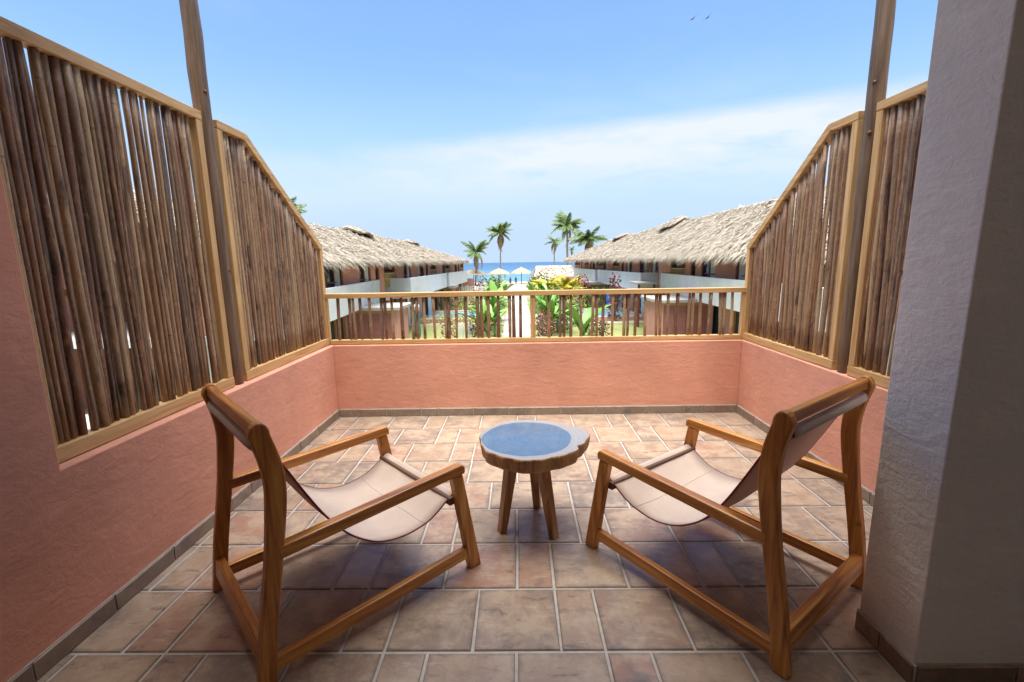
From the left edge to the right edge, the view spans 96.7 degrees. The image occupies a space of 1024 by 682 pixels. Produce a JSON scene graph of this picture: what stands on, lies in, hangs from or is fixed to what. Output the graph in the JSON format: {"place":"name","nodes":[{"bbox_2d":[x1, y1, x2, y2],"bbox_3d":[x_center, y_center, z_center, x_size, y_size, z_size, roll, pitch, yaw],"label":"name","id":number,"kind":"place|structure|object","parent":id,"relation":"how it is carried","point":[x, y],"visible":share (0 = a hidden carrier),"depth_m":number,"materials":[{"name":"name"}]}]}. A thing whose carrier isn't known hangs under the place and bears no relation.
{"place":"outdoors","nodes":[
{"label":"outdoors","id":0,"kind":"place"},
{"bbox_2d":[85,414,89,428],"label":"terrace slab","id":1,"kind":"structure","parent":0,"point":[87,421],"depth_m":4.00,"materials":[{"name":"tile"}]},
{"bbox_2d":[0,168,339,681],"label":"terrace wall","id":2,"kind":"structure","parent":1,"relation":"on","point":[92,540],"depth_m":1.66,"materials":[{"name":"paint"}]},
{"bbox_2d":[0,16,234,462],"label":"stick screen","id":3,"kind":"object","parent":2,"relation":"on","point":[62,143],"visible":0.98,"depth_m":1.81,"materials":[{"name":"brown wood"}]},
{"bbox_2d":[179,0,243,384],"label":"timber post","id":4,"kind":"object","parent":2,"relation":"on","point":[194,51],"visible":0.73,"depth_m":2.41,"materials":[{"name":"brown wood"}]},
{"bbox_2d":[213,119,328,380],"bbox_3d":[-1.617,-0.585,3.192,0.080,1.458,1.226,-1,10,1],"label":"stick screen","id":5,"kind":"object","parent":2,"relation":"on","point":[275,256],"visible":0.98,"depth_m":2.96,"materials":[{"name":"brown wood"}]},
{"bbox_2d":[855,0,1023,681],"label":"plaster pillar","id":6,"kind":"structure","parent":1,"relation":"on","point":[942,598],"depth_m":1.30,"materials":[{"name":"paint"}]},
{"bbox_2d":[139,325,503,409],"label":"lawn","id":7,"kind":"structure","parent":0,"point":[430,331],"depth_m":31.44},
{"bbox_2d":[347,302,410,338],"bbox_3d":[-7.518,-0.725,25.097,3.550,2.520,2.880,-1,10,1],"label":"garden hut","id":8,"kind":"object","parent":7,"relation":"on","point":[376,320],"visible":0.26,"depth_m":23.96,"materials":[{"name":"pink paint"}]},
{"bbox_2d":[347,314,353,338],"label":"louvred door","id":9,"kind":"structure","parent":8,"relation":"in","point":[348,314],"depth_m":23.98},
{"bbox_2d":[355,314,369,338],"bbox_3d":[-7.860,-0.373,24.035,0.633,2.100,0.070,-1,10,1],"label":"louvred door","id":10,"kind":"structure","parent":8,"relation":"in","point":[364,316],"depth_m":23.95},
{"bbox_2d":[368,314,381,338],"bbox_3d":[-7.198,-0.383,24.026,0.633,2.100,0.070,-1,10,1],"label":"louvred door","id":11,"kind":"structure","parent":8,"relation":"in","point":[376,322],"depth_m":23.94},
{"bbox_2d":[383,314,391,338],"bbox_3d":[-6.536,-0.392,24.016,0.632,2.100,0.070,-1,10,1],"label":"louvred door","id":12,"kind":"structure","parent":8,"relation":"in","point":[388,315],"depth_m":23.95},
{"bbox_2d":[414,305,420,336],"bbox_3d":[-5.667,-1.148,27.274,0.600,2.550,0.585,-1,10,1],"label":"folded parasol","id":13,"kind":"object","parent":7,"relation":"on","point":[419,322],"visible":0.21,"depth_m":27.21,"materials":[{"name":"fabric"}]},
{"bbox_2d":[440,324,455,337],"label":"flowering bush","id":14,"kind":"object","parent":7,"relation":"on","point":[443,332],"visible":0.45,"depth_m":27.82,"materials":[{"name":"orange plant"}]},
{"bbox_2d":[458,322,472,337],"bbox_3d":[-2.784,-0.556,27.565,0.960,1.190,0.100,-1,10,1],"label":"white fence","id":15,"kind":"object","parent":7,"relation":"on","point":[459,328],"visible":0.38,"depth_m":27.51,"materials":[{"name":"paint"}]},
{"bbox_2d":[469,321,479,337],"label":"flowering bush","id":16,"kind":"object","parent":7,"relation":"on","point":[475,331],"visible":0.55,"depth_m":27.46,"materials":[{"name":"green plant"}]},
{"bbox_2d":[462,311,496,326],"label":"flowering bush","id":17,"kind":"object","parent":7,"relation":"on","point":[473,315],"visible":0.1,"depth_m":32.99,"materials":[{"name":"green plant"}]},
{"bbox_2d":[458,298,507,336],"bbox_3d":[-1.496,-1.278,27.605,4.114,2.565,1.859,-10,13,-43],"label":"banana plant","id":18,"kind":"object","parent":7,"relation":"on","point":[493,316],"visible":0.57,"depth_m":27.54,"materials":[{"name":"green plant"}]},
{"bbox_2d":[469,296,507,330],"bbox_3d":[-1.911,-2.039,31.660,2.970,2.693,2.915,-5,11,-22],"label":"banana plant","id":19,"kind":"object","parent":7,"relation":"on","point":[493,301],"visible":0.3,"depth_m":31.15,"materials":[{"name":"green plant"}]},
{"bbox_2d":[475,310,503,335],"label":"flowering bush","id":20,"kind":"object","parent":7,"relation":"on","point":[491,326],"visible":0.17,"depth_m":29.33,"materials":[{"name":"green plant"}]},
{"bbox_2d":[84,281,642,413],"bbox_3d":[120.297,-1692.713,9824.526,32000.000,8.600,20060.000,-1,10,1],"label":"ground","id":21,"kind":"structure","parent":0,"point":[437,324],"depth_m":35.68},
{"bbox_2d":[48,190,418,407],"bbox_3d":[-11.827,-2.731,23.276,10.680,7.235,20.853,-1,10,1],"label":"thatched villa","id":22,"kind":"object","parent":21,"relation":"on","point":[354,263],"visible":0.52,"depth_m":23.54,"materials":[{"name":"pink paint"}]},
{"bbox_2d":[325,264,341,287],"bbox_3d":[-8.796,-2.811,22.404,0.207,2.290,1.703,0,10,3],"label":"window","id":23,"kind":"structure","parent":22,"relation":"in","point":[333,278],"depth_m":22.34,"materials":[{"name":"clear glass"}]},
{"bbox_2d":[330,316,346,339],"bbox_3d":[-8.839,-0.239,22.799,0.173,2.390,2.203,0,10,4],"label":"terrace door","id":24,"kind":"structure","parent":22,"relation":"in","point":[334,324],"depth_m":23.08,"materials":[{"name":"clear glass"}]},
{"bbox_2d":[359,264,369,281],"bbox_3d":[-8.530,-3.463,26.145,0.207,2.290,1.703,0,10,3],"label":"window","id":25,"kind":"structure","parent":22,"relation":"in","point":[364,275],"depth_m":26.11,"materials":[{"name":"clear glass"}]},
{"bbox_2d":[375,265,378,279],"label":"window","id":26,"kind":"structure","parent":22,"relation":"in","point":[376,268],"depth_m":28.26,"materials":[{"name":"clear glass"}]},
{"bbox_2d":[291,196,307,219],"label":"palm tree","id":27,"kind":"object","parent":21,"relation":"on","point":[299,207],"visible":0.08,"depth_m":41.91,"materials":[{"name":"green plant"}]},
{"bbox_2d":[339,225,458,325],"bbox_3d":[-11.604,-5.817,40.176,12.212,7.547,19.674,-1,10,1],"label":"thatched villa","id":28,"kind":"object","parent":21,"relation":"on","point":[430,271],"visible":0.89,"depth_m":37.10,"materials":[{"name":"plant"}]},
{"bbox_2d":[403,263,409,277],"bbox_3d":[-7.956,-4.869,34.217,0.207,2.290,1.703,0,10,3],"label":"window","id":29,"kind":"structure","parent":28,"relation":"in","point":[406,269],"depth_m":34.16,"materials":[{"name":"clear glass"}]},
{"bbox_2d":[418,263,422,276],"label":"window","id":30,"kind":"structure","parent":28,"relation":"in","point":[420,269],"depth_m":37.91,"materials":[{"name":"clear glass"}]},
{"bbox_2d":[421,297,427,315],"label":"terrace door","id":31,"kind":"structure","parent":28,"relation":"in","point":[426,298],"depth_m":40.42,"materials":[{"name":"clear glass"}]},
{"bbox_2d":[402,239,471,302],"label":"thatched villa","id":32,"kind":"object","parent":21,"relation":"on","point":[457,274],"visible":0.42,"depth_m":51.43,"materials":[{"name":"plant"}]},
{"bbox_2d":[420,313,474,324],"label":"hedge","id":33,"kind":"object","parent":21,"relation":"on","point":[452,323],"visible":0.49,"depth_m":35.19,"materials":[{"name":"yellow plant"}]},
{"bbox_2d":[420,310,475,322],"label":"swimming pool","id":34,"kind":"structure","parent":21,"relation":"on","point":[442,312],"depth_m":39.55,"materials":[{"name":"blue liquid"}]},
{"bbox_2d":[461,240,489,285],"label":"palm tree","id":35,"kind":"object","parent":21,"relation":"on","point":[471,250],"visible":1,"depth_m":94.01,"materials":[{"name":"green plant"}]},
{"bbox_2d":[469,287,482,312],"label":"flowering bush","id":36,"kind":"object","parent":21,"relation":"on","point":[470,298],"visible":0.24,"depth_m":40.44,"materials":[{"name":"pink plant"}]},
{"bbox_2d":[467,268,485,277],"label":"straw parasol","id":37,"kind":"object","parent":21,"relation":"on","point":[471,271],"visible":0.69,"depth_m":95.59,"materials":[{"name":"beige plant"}]},
{"bbox_2d":[467,274,506,279],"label":"timber pergola","id":38,"kind":"object","parent":21,"relation":"on","point":[486,274],"visible":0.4,"depth_m":92.13,"materials":[{"name":"wood"}]},
{"bbox_2d":[483,280,511,307],"bbox_3d":[-1.153,-3.298,36.951,2.917,3.348,3.189,2,10,15],"label":"banana plant","id":39,"kind":"object","parent":21,"relation":"on","point":[493,286],"visible":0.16,"depth_m":37.28,"materials":[{"name":"green plant"}]},
{"bbox_2d":[488,268,509,284],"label":"straw parasol","id":40,"kind":"object","parent":21,"relation":"on","point":[498,271],"visible":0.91,"depth_m":95.63,"materials":[{"name":"beige plant"}]},
{"bbox_2d":[486,221,512,281],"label":"palm tree","id":41,"kind":"object","parent":21,"relation":"on","point":[500,229],"visible":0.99,"depth_m":107.20,"materials":[{"name":"green plant"}]},
{"bbox_2d":[511,266,531,283],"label":"straw parasol","id":42,"kind":"object","parent":21,"relation":"on","point":[521,270],"visible":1,"depth_m":97.59,"materials":[{"name":"beige plant"}]},
{"bbox_2d":[526,282,546,312],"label":"banana plant","id":43,"kind":"object","parent":21,"relation":"on","point":[542,286],"visible":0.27,"depth_m":41.55,"materials":[{"name":"green plant"}]},
{"bbox_2d":[531,265,573,279],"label":"thatched shelter","id":44,"kind":"object","parent":21,"relation":"on","point":[558,270],"visible":0.67,"depth_m":75.28,"materials":[{"name":"plant"}]},
{"bbox_2d":[544,235,564,264],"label":"palm tree","id":45,"kind":"object","parent":21,"relation":"on","point":[554,246],"visible":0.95,"depth_m":122.92,"materials":[{"name":"green plant"}]},
{"bbox_2d":[543,285,567,317],"bbox_3d":[3.391,-3.228,37.660,2.358,2.836,2.909,-1,10,1],"label":"flowering bush","id":46,"kind":"object","parent":21,"relation":"on","point":[558,287],"visible":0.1,"depth_m":37.36,"materials":[{"name":"green plant"}]},
{"bbox_2d":[550,210,584,264],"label":"palm tree","id":47,"kind":"object","parent":21,"relation":"on","point":[565,224],"visible":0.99,"depth_m":96.78,"materials":[{"name":"green plant"}]},
{"bbox_2d":[572,278,586,309],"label":"flowering bush","id":48,"kind":"object","parent":21,"relation":"on","point":[576,298],"visible":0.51,"depth_m":39.81,"materials":[{"name":"yellow plant"}]},
{"bbox_2d":[568,226,607,249],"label":"palm tree","id":49,"kind":"object","parent":21,"relation":"on","point":[589,237],"visible":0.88,"depth_m":85.21,"materials":[{"name":"green plant"}]},
{"bbox_2d":[562,233,629,280],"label":"thatched villa","id":50,"kind":"object","parent":21,"relation":"on","point":[588,270],"visible":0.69,"depth_m":56.63,"materials":[{"name":"plant"}]},
{"bbox_2d":[576,308,643,320],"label":"swimming pool","id":51,"kind":"structure","parent":21,"relation":"on","point":[631,316],"depth_m":36.98,"materials":[{"name":"blue liquid"}]},
{"bbox_2d":[606,272,622,318],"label":"flowering bush","id":52,"kind":"object","parent":21,"relation":"on","point":[617,301],"visible":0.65,"depth_m":35.74,"materials":[{"name":"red plant"}]},
{"bbox_2d":[578,216,689,314],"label":"thatched villa","id":53,"kind":"object","parent":21,"relation":"on","point":[609,259],"visible":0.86,"depth_m":40.28,"materials":[{"name":"plant"}]},
{"bbox_2d":[627,260,631,271],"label":"window","id":54,"kind":"structure","parent":53,"relation":"in","point":[629,268],"depth_m":40.60,"materials":[{"name":"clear glass"}]},
{"bbox_2d":[640,260,647,272],"bbox_3d":[10.728,-5.645,36.899,0.207,2.290,1.703,-1,10,-1],"label":"window","id":55,"kind":"structure","parent":53,"relation":"in","point":[643,267],"depth_m":36.89,"materials":[{"name":"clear glass"}]},
{"bbox_2d":[624,181,908,373],"bbox_3d":[13.133,-3.598,24.314,9.452,7.767,23.869,-1,10,1],"label":"thatched villa","id":56,"kind":"object","parent":21,"relation":"on","point":[708,250],"visible":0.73,"depth_m":24.77,"materials":[{"name":"pink paint"}]},
{"bbox_2d":[651,260,658,276],"bbox_3d":[10.852,-5.186,34.237,0.207,2.290,1.703,-1,10,-1],"label":"window","id":57,"kind":"structure","parent":56,"relation":"in","point":[655,266],"depth_m":34.17,"materials":[{"name":"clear glass"}]},
{"bbox_2d":[691,259,695,275],"bbox_3d":[11.157,-4.074,27.778,0.167,2.290,0.704,-1,10,-2],"label":"window","id":58,"kind":"structure","parent":56,"relation":"in","point":[693,267],"depth_m":27.94,"materials":[{"name":"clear glass"}]},
{"bbox_2d":[702,258,715,277],"bbox_3d":[11.242,-3.743,25.855,0.207,2.290,1.703,-1,10,-1],"label":"window","id":59,"kind":"structure","parent":56,"relation":"in","point":[708,270],"depth_m":25.87,"materials":[{"name":"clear glass"}]},
{"bbox_2d":[712,306,718,333],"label":"terrace door","id":60,"kind":"structure","parent":56,"relation":"in","point":[715,309],"depth_m":25.56,"materials":[{"name":"black glass"}]},
{"bbox_2d":[732,311,739,333],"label":"terrace door","id":61,"kind":"structure","parent":56,"relation":"in","point":[736,314],"depth_m":23.38,"materials":[{"name":"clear glass"}]},
{"bbox_2d":[736,258,745,279],"bbox_3d":[11.397,-3.097,22.111,0.136,2.290,1.697,-1,10,-2],"label":"window","id":62,"kind":"structure","parent":56,"relation":"in","point":[741,268],"depth_m":22.55,"materials":[{"name":"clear glass"}]},
{"bbox_2d":[0,0,937,262],"label":"sky","id":63,"kind":"structure","parent":0,"point":[434,124],"materials":[{"name":"blue"}]},
{"bbox_2d":[36,412,906,681],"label":"terrace floor","id":64,"kind":"structure","parent":0,"point":[527,599],"depth_m":1.83,"materials":[{"name":"tile"}]},
{"bbox_2d":[201,383,480,681],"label":"sling chair","id":65,"kind":"object","parent":64,"relation":"on","point":[387,496],"visible":1,"depth_m":1.73,"materials":[{"name":"brown wood"}]},
{"bbox_2d":[479,420,589,539],"bbox_3d":[0.116,0.696,2.272,0.554,0.450,0.520,-1,10,1],"label":"side table","id":66,"kind":"object","parent":64,"relation":"on","point":[538,451],"visible":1,"depth_m":2.17,"materials":[{"name":"brown wood"}]},
{"bbox_2d":[328,339,743,416],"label":"parapet wall","id":67,"kind":"structure","parent":64,"relation":"on","point":[576,377],"depth_m":3.89,"materials":[{"name":"paint"}]},
{"bbox_2d":[324,287,746,344],"bbox_3d":[0.185,-0.210,3.849,3.587,0.433,0.066,-1,10,1],"label":"railing","id":68,"kind":"object","parent":67,"relation":"on","point":[562,294],"visible":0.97,"depth_m":3.84,"materials":[{"name":"brown wood"}]},
{"bbox_2d":[585,375,875,679],"bbox_3d":[0.871,0.542,1.898,0.694,0.856,0.885,-8,12,-35],"label":"sling chair","id":69,"kind":"object","parent":64,"relation":"on","point":[685,484],"visible":1,"depth_m":1.73,"materials":[{"name":"brown wood"}]},
{"bbox_2d":[736,340,887,505],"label":"parapet wall","id":70,"kind":"structure","parent":64,"relation":"on","point":[772,382],"depth_m":2.99,"materials":[{"name":"paint"}]},
{"bbox_2d":[742,111,864,369],"bbox_3d":[1.959,-0.643,3.183,0.080,1.458,1.138,-1,10,1],"label":"stick screen","id":71,"kind":"object","parent":70,"relation":"on","point":[777,251],"visible":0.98,"depth_m":2.97,"materials":[{"name":"brown wood"}]},
{"bbox_2d":[837,0,895,373],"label":"timber post","id":72,"kind":"object","parent":70,"relation":"on","point":[882,38],"visible":0.68,"depth_m":2.45,"materials":[{"name":"brown wood"}]},
{"bbox_2d":[846,80,927,388],"bbox_3d":[1.944,-0.429,1.944,0.080,1.458,1.120,-1,10,1],"label":"stick screen","id":73,"kind":"object","parent":70,"relation":"on","point":[896,139],"visible":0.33,"depth_m":2.35,"materials":[{"name":"brown wood"}]},
{"bbox_2d":[458,297,507,311],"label":"lawn","id":74,"kind":"structure","parent":0,"point":[468,303],"depth_m":52.07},
{"bbox_2d":[440,284,458,310],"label":"garden hut","id":75,"kind":"object","parent":74,"relation":"on","point":[452,288],"visible":0.12,"depth_m":45.64,"materials":[{"name":"grey paint"}]},
{"bbox_2d":[435,289,467,310],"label":"hedge","id":76,"kind":"object","parent":74,"relation":"on","point":[451,303],"visible":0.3,"depth_m":43.41,"materials":[{"name":"green plant"}]},
{"bbox_2d":[454,290,474,309],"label":"hedge","id":77,"kind":"object","parent":74,"relation":"on","point":[473,303],"visible":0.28,"depth_m":44.06,"materials":[{"name":"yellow plant"}]},
{"bbox_2d":[463,278,473,299],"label":"garden wall","id":78,"kind":"structure","parent":74,"relation":"on","point":[470,283],"depth_m":57.68,"materials":[{"name":"pink paint"}]},
{"bbox_2d":[459,285,485,301],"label":"white fence","id":79,"kind":"object","parent":74,"relation":"on","point":[469,288],"visible":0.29,"depth_m":54.77,"materials":[{"name":"paint"}]},
{"bbox_2d":[477,275,486,288],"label":"flowering bush","id":80,"kind":"object","parent":74,"relation":"on","point":[485,282],"visible":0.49,"depth_m":55.48,"materials":[{"name":"pink plant"}]},
{"bbox_2d":[483,276,504,304],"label":"flowering bush","id":81,"kind":"object","parent":74,"relation":"on","point":[496,281],"visible":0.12,"depth_m":48.24,"materials":[{"name":"green plant"}]},
{"bbox_2d":[484,280,514,290],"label":"banana plant","id":82,"kind":"object","parent":74,"relation":"on","point":[505,287],"visible":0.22,"depth_m":45.23,"materials":[{"name":"green plant"}]},
{"bbox_2d":[502,284,530,336],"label":"path","id":83,"kind":"structure","parent":0,"point":[526,332],"depth_m":38.08,"materials":[{"name":"concrete"}]},
{"bbox_2d":[463,262,574,281],"bbox_3d":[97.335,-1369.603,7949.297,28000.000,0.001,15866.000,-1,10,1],"label":"sea","id":84,"kind":"structure","parent":0,"point":[509,267],"depth_m":608.42,"materials":[{"name":"liquid"}]},
{"bbox_2d":[526,297,606,310],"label":"lawn","id":85,"kind":"structure","parent":0,"point":[528,299],"depth_m":53.39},
{"bbox_2d":[533,270,548,302],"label":"flowering bush","id":86,"kind":"object","parent":85,"relation":"on","point":[544,276],"visible":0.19,"depth_m":48.84,"materials":[{"name":"pink plant"}]},
{"bbox_2d":[530,276,583,297],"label":"palm clump","id":87,"kind":"object","parent":85,"relation":"on","point":[551,281],"visible":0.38,"depth_m":45.33,"materials":[{"name":"yellow plant"}]},
{"bbox_2d":[552,274,582,300],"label":"palm clump","id":88,"kind":"object","parent":85,"relation":"on","point":[567,282],"visible":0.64,"depth_m":46.06,"materials":[{"name":"yellow plant"}]},
{"bbox_2d":[575,273,590,306],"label":"flowering bush","id":89,"kind":"object","parent":85,"relation":"on","point":[584,281],"visible":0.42,"depth_m":46.25,"materials":[{"name":"pink plant"}]},
{"bbox_2d":[569,286,605,308],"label":"hedge","id":90,"kind":"object","parent":85,"relation":"on","point":[599,299],"visible":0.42,"depth_m":43.72,"materials":[{"name":"green plant"}]},
{"bbox_2d":[574,281,606,305],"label":"garden hut","id":91,"kind":"object","parent":85,"relation":"on","point":[593,284],"visible":0.17,"depth_m":47.18,"materials":[{"name":"grey paint"}]},
{"bbox_2d":[536,323,642,336],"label":"lawn","id":92,"kind":"structure","parent":0,"point":[617,329],"depth_m":30.95,"materials":[{"name":"plant"}]},
{"bbox_2d":[525,288,558,305],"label":"banana plant","id":93,"kind":"object","parent":92,"relation":"on","point":[553,297],"visible":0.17,"depth_m":33.43,"materials":[{"name":"green plant"}]},
{"bbox_2d":[535,313,556,329],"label":"flowering bush","id":94,"kind":"object","parent":92,"relation":"on","point":[536,318],"visible":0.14,"depth_m":31.86,"materials":[{"name":"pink plant"}]},
{"bbox_2d":[536,310,556,336],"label":"flowering bush","id":95,"kind":"object","parent":92,"relation":"on","point":[541,332],"visible":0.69,"depth_m":26.72,"materials":[{"name":"pink plant"}]},
{"bbox_2d":[535,295,576,335],"bbox_3d":[2.444,-1.542,28.212,2.539,2.746,2.743,8,13,42],"label":"banana plant","id":96,"kind":"object","parent":92,"relation":"on","point":[543,306],"visible":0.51,"depth_m":27.54,"materials":[{"name":"green plant"}]},
{"bbox_2d":[543,299,573,331],"bbox_3d":[3.170,-1.705,30.510,2.480,2.282,2.640,-1,10,1],"label":"flowering bush","id":97,"kind":"object","parent":92,"relation":"on","point":[567,328],"visible":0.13,"depth_m":30.18,"materials":[{"name":"green plant"}]},
{"bbox_2d":[543,298,578,332],"bbox_3d":[3.396,-1.714,30.204,2.615,2.378,2.692,-6,11,-29],"label":"banana plant","id":98,"kind":"object","parent":92,"relation":"on","point":[567,313],"visible":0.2,"depth_m":30.25,"materials":[{"name":"green plant"}]},
{"bbox_2d":[555,301,583,324],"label":"flowering bush","id":99,"kind":"object","parent":92,"relation":"on","point":[573,303],"visible":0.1,"depth_m":33.40,"materials":[{"name":"green plant"}]},
{"bbox_2d":[554,302,610,335],"bbox_3d":[4.512,-1.132,26.423,3.232,2.474,2.629,-6,11,-28],"label":"banana plant","id":100,"kind":"object","parent":92,"relation":"on","point":[586,318],"visible":0.64,"depth_m":26.32,"materials":[{"name":"green plant"}]},
{"bbox_2d":[586,319,599,335],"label":"flowering bush","id":101,"kind":"object","parent":92,"relation":"on","point":[589,331],"visible":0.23,"depth_m":28.83,"materials":[{"name":"green plant"}]},
{"bbox_2d":[593,318,610,335],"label":"flowering bush","id":102,"kind":"object","parent":92,"relation":"on","point":[605,327],"visible":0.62,"depth_m":27.72,"materials":[{"name":"green plant"}]},
{"bbox_2d":[630,281,656,326],"bbox_3d":[9.448,-2.712,33.010,1.400,3.180,2.200,-1,10,1],"label":"door canopy","id":103,"kind":"object","parent":92,"relation":"on","point":[638,283],"visible":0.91,"depth_m":32.01,"materials":[{"name":"concrete"}]},
{"bbox_2d":[641,295,712,334],"bbox_3d":[9.753,-1.328,26.913,3.450,2.520,3.480,-1,10,1],"label":"garden hut","id":104,"kind":"object","parent":92,"relation":"on","point":[650,312],"visible":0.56,"depth_m":25.54,"materials":[{"name":"pink paint"}]},
{"bbox_2d":[663,306,674,334],"bbox_3d":[8.783,-0.916,25.565,0.607,2.100,0.070,-1,10,1],"label":"louvred door","id":105,"kind":"structure","parent":104,"relation":"in","point":[671,308],"depth_m":25.51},
{"bbox_2d":[674,306,685,334],"bbox_3d":[9.420,-0.925,25.555,0.607,2.100,0.070,-1,10,1],"label":"louvred door","id":106,"kind":"structure","parent":104,"relation":"in","point":[682,309],"depth_m":25.51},
{"bbox_2d":[685,306,697,334],"bbox_3d":[10.058,-0.934,25.546,0.607,2.100,0.070,-1,10,1],"label":"louvred door","id":107,"kind":"structure","parent":104,"relation":"in","point":[695,307],"depth_m":25.48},
{"bbox_2d":[697,305,707,333],"bbox_3d":[10.695,-0.943,25.537,0.607,2.100,0.070,-1,10,1],"label":"louvred door","id":108,"kind":"structure","parent":104,"relation":"in","point":[704,307],"depth_m":25.49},
{"bbox_2d":[606,294,614,307],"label":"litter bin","id":109,"kind":"object","parent":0,"point":[607,298],"visible":0.22,"depth_m":42.64,"materials":[{"name":"blue plastic"}]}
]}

